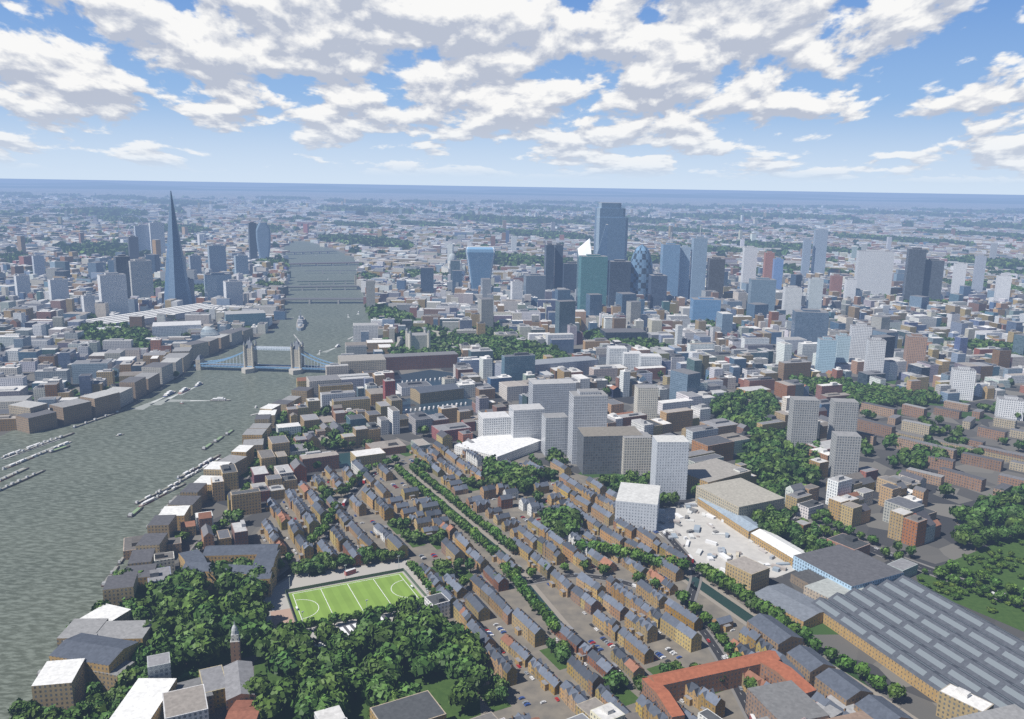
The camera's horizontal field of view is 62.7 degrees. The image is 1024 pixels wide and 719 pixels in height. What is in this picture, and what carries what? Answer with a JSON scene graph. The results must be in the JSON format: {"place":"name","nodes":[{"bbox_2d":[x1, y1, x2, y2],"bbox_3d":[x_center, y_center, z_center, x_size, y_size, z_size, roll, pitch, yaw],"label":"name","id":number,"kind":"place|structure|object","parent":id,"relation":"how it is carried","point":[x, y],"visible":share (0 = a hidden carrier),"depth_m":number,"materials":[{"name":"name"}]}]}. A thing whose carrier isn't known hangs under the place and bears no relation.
{"place":"outdoors","nodes":[
{"label":"outdoors","id":0,"kind":"place"},
{"bbox_2d":[0,241,370,718],"bbox_3d":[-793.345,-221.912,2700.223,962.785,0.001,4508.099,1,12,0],"label":"water","id":1,"kind":"structure","parent":0,"point":[67,526],"depth_m":1032.51,"materials":[{"name":"grey liquid"}]},
{"bbox_2d":[3,474,15,479],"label":"boat","id":2,"kind":"object","parent":1,"relation":"on","point":[8,476],"visible":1,"depth_m":991.59,"materials":[{"name":"paint"}]},
{"bbox_2d":[14,467,28,473],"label":"boat","id":3,"kind":"object","parent":1,"relation":"on","point":[20,471],"visible":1,"depth_m":1011.74,"materials":[{"name":"paint"}]},
{"bbox_2d":[16,458,28,464],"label":"boat","id":4,"kind":"object","parent":1,"relation":"on","point":[23,460],"visible":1,"depth_m":1046.24,"materials":[{"name":"paint"}]},
{"bbox_2d":[17,476,31,482],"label":"boat","id":5,"kind":"object","parent":1,"relation":"on","point":[22,479],"visible":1,"depth_m":982.95,"materials":[{"name":"paint"}]},
{"bbox_2d":[32,470,44,475],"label":"boat","id":6,"kind":"object","parent":1,"relation":"on","point":[37,473],"visible":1,"depth_m":1005.95,"materials":[{"name":"paint"}]},
{"bbox_2d":[48,445,69,452],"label":"boat","id":7,"kind":"object","parent":1,"relation":"on","point":[56,449],"visible":1,"depth_m":1092.99,"materials":[{"name":"paint"}]},
{"bbox_2d":[59,432,74,438],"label":"boat","id":8,"kind":"object","parent":1,"relation":"on","point":[64,436],"visible":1,"depth_m":1151.36,"materials":[{"name":"paint"}]},
{"bbox_2d":[101,574,112,586],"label":"boat","id":9,"kind":"object","parent":1,"relation":"on","point":[103,583],"visible":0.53,"depth_m":733.99,"materials":[{"name":"paint"}]},
{"bbox_2d":[110,565,118,573],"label":"boat","id":10,"kind":"object","parent":1,"relation":"on","point":[115,568],"visible":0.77,"depth_m":762.61,"materials":[{"name":"paint"}]},
{"bbox_2d":[117,556,123,564],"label":"boat","id":11,"kind":"object","parent":1,"relation":"on","point":[121,560],"visible":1,"depth_m":775.94,"materials":[{"name":"paint"}]},
{"bbox_2d":[127,506,142,517],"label":"boat","id":12,"kind":"object","parent":1,"relation":"on","point":[134,512],"visible":1,"depth_m":890.24,"materials":[{"name":"paint"}]},
{"bbox_2d":[134,498,147,504],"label":"boat","id":13,"kind":"object","parent":1,"relation":"on","point":[140,501],"visible":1,"depth_m":922.03,"materials":[{"name":"paint"}]},
{"bbox_2d":[140,498,155,505],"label":"boat","id":14,"kind":"object","parent":1,"relation":"on","point":[148,501],"visible":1,"depth_m":921.02,"materials":[{"name":"paint"}]},
{"bbox_2d":[157,486,170,492],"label":"boat","id":15,"kind":"object","parent":1,"relation":"on","point":[163,489],"visible":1,"depth_m":957.50,"materials":[{"name":"paint"}]},
{"bbox_2d":[163,390,175,396],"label":"boat","id":16,"kind":"object","parent":1,"relation":"on","point":[169,392],"visible":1,"depth_m":1379.90,"materials":[{"name":"paint"}]},
{"bbox_2d":[2,318,352,503],"bbox_3d":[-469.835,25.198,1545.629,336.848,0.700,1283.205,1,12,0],"label":"moored boats","id":17,"kind":"object","parent":1,"relation":"on","point":[65,441],"visible":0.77,"depth_m":1074.12,"materials":[{"name":"paint"}]},
{"bbox_2d":[178,387,189,393],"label":"boat","id":18,"kind":"object","parent":1,"relation":"on","point":[184,389],"visible":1,"depth_m":1402.30,"materials":[{"name":"paint"}]},
{"bbox_2d":[202,442,212,449],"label":"boat","id":19,"kind":"object","parent":1,"relation":"on","point":[206,446],"visible":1,"depth_m":1113.20,"materials":[{"name":"paint"}]},
{"bbox_2d":[213,435,223,442],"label":"boat","id":20,"kind":"object","parent":1,"relation":"on","point":[217,439],"visible":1,"depth_m":1143.82,"materials":[{"name":"paint"}]},
{"bbox_2d":[210,397,230,400],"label":"boat","id":21,"kind":"object","parent":1,"relation":"on","point":[219,399],"visible":1,"depth_m":1348.62,"materials":[{"name":"paint"}]},
{"bbox_2d":[133,313,358,409],"bbox_3d":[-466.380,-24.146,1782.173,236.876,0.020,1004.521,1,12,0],"label":"boat wakes","id":22,"kind":"object","parent":1,"relation":"on","point":[154,402],"visible":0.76,"depth_m":1347.41,"materials":[{"name":"liquid"}]},
{"bbox_2d":[296,308,304,330],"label":"warship","id":23,"kind":"object","parent":1,"relation":"on","point":[300,323],"visible":1,"depth_m":2039.05,"materials":[{"name":"paint"}]},
{"bbox_2d":[256,450,760,718],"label":"estate paving","id":24,"kind":"structure","parent":0,"point":[530,690],"depth_m":712.06,"materials":[{"name":"grey concrete"}]},
{"bbox_2d":[262,454,734,705],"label":"parked cars","id":25,"kind":"object","parent":24,"relation":"on","point":[600,648],"visible":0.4,"depth_m":668.46,"materials":[{"name":"paint"}]},
{"bbox_2d":[263,471,917,718],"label":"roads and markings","id":26,"kind":"structure","parent":24,"relation":"on","point":[280,611],"depth_m":740.50,"materials":[{"name":"asphalt"}]},
{"bbox_2d":[0,178,1023,718],"bbox_3d":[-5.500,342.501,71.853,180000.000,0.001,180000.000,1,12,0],"label":"ground","id":27,"kind":"structure","parent":0,"point":[940,550],"depth_m":1314.40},
{"bbox_2d":[117,213,141,236],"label":"ferris wheel","id":28,"kind":"object","parent":27,"relation":"on","point":[126,223],"visible":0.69,"depth_m":4783.40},
{"bbox_2d":[86,303,223,324],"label":"london bridge station","id":29,"kind":"object","parent":27,"relation":"on","point":[180,312],"visible":0.46,"depth_m":2126.14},
{"bbox_2d":[230,621,241,662],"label":"church tower","id":30,"kind":"structure","parent":27,"relation":"on","point":[235,645],"depth_m":608.97,"materials":[{"name":"brown brick"}]},
{"bbox_2d":[194,336,331,374],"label":"bascule bridge","id":31,"kind":"structure","parent":27,"relation":"on","point":[251,364],"depth_m":1556.14,"materials":[{"name":"grey stone"}]},
{"bbox_2d":[283,250,363,303],"bbox_3d":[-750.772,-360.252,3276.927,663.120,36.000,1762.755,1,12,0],"label":"bridges","id":32,"kind":"structure","parent":27,"relation":"on","point":[321,281],"depth_m":2871.21,"materials":[{"name":"paint"}]},
{"bbox_2d":[344,567,355,575],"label":"double decker bus","id":33,"kind":"object","parent":27,"relation":"on","point":[350,571],"visible":0.9,"depth_m":762.35,"materials":[{"name":"paint"}]},
{"bbox_2d":[288,572,421,621],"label":"pitch turf","id":34,"kind":"structure","parent":27,"relation":"on","point":[340,598],"depth_m":722.66,"materials":[{"name":"green plant"}]},
{"bbox_2d":[285,555,427,627],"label":"fence","id":35,"kind":"object","parent":27,"relation":"on","point":[351,579],"visible":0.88,"depth_m":742.80,"materials":[{"name":"metal"}]},
{"bbox_2d":[441,247,463,273],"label":"cathedral","id":36,"kind":"structure","parent":27,"relation":"on","point":[452,256],"depth_m":3190.85,"materials":[{"name":"white stone"}]},
{"bbox_2d":[0,191,1023,718],"bbox_3d":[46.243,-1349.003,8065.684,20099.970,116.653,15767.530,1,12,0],"label":"trees","id":37,"kind":"object","parent":27,"relation":"on","point":[194,623],"visible":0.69,"depth_m":853.28,"materials":[{"name":"green plant"}]},
{"bbox_2d":[0,193,1023,718],"bbox_3d":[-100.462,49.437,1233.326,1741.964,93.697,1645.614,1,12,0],"label":"buildings","id":38,"kind":"structure","parent":27,"relation":"on","point":[785,668],"depth_m":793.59,"materials":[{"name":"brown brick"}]},
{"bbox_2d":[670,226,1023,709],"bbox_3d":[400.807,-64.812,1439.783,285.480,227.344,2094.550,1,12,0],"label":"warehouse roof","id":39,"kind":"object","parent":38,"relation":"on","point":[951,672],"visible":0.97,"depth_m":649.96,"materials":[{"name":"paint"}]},
{"bbox_2d":[14,191,1023,420],"bbox_3d":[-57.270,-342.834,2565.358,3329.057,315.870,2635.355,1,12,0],"label":"buildings","id":40,"kind":"structure","parent":27,"relation":"on","point":[607,269],"depth_m":2413.46,"materials":[{"name":"glass"}]},
{"bbox_2d":[74,324,1022,712],"bbox_3d":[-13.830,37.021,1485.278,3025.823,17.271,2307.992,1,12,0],"label":"tree trunks","id":41,"kind":"object","parent":27,"relation":"on","point":[604,554],"visible":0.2,"depth_m":780.50,"materials":[{"name":"plant"}]},
{"bbox_2d":[0,182,1023,203],"bbox_3d":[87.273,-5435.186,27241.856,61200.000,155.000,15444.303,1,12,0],"label":"horizon hills","id":42,"kind":"structure","parent":0,"point":[92,185],"depth_m":26498.32,"materials":[{"name":"paint"}]},
{"bbox_2d":[0,0,1023,194],"label":"sky","id":43,"kind":"structure","parent":0,"point":[876,96],"materials":[{"name":"blue"}]},
{"bbox_2d":[171,336,1023,718],"bbox_3d":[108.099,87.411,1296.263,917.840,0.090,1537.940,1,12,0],"label":"park grass","id":44,"kind":"structure","parent":0,"point":[437,686],"depth_m":646.62,"materials":[{"name":"green plant"}]},
{"bbox_2d":[393,327,456,350],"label":"tower of london","id":45,"kind":"structure","parent":44,"relation":"on","point":[419,340],"depth_m":1793.66,"materials":[{"name":"beige stone"}]},
{"bbox_2d":[162,416,1023,718],"bbox_3d":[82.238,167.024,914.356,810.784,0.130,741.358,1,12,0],"label":"road","id":46,"kind":"structure","parent":44,"relation":"on","point":[714,646],"depth_m":764.89,"materials":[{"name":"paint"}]},
{"bbox_2d":[196,467,1004,718],"bbox_3d":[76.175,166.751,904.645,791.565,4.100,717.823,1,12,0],"label":"road traffic","id":47,"kind":"object","parent":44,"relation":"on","point":[344,502],"visible":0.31,"depth_m":803.26,"materials":[{"name":"paint"}]},
{"bbox_2d":[339,370,873,694],"bbox_3d":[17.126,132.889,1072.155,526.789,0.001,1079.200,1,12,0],"label":"dock and canal water","id":48,"kind":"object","parent":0,"point":[708,590],"visible":0.2,"depth_m":1313.69,"materials":[{"name":"liquid"}]},
{"bbox_2d":[656,501,794,577],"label":"site ground","id":49,"kind":"structure","parent":0,"point":[733,542],"depth_m":849.57,"materials":[{"name":"beige concrete"}]},
{"bbox_2d":[658,502,789,571],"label":"site clutter","id":50,"kind":"object","parent":49,"relation":"on","point":[778,567],"visible":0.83,"depth_m":851.77,"materials":[{"name":"paint"}]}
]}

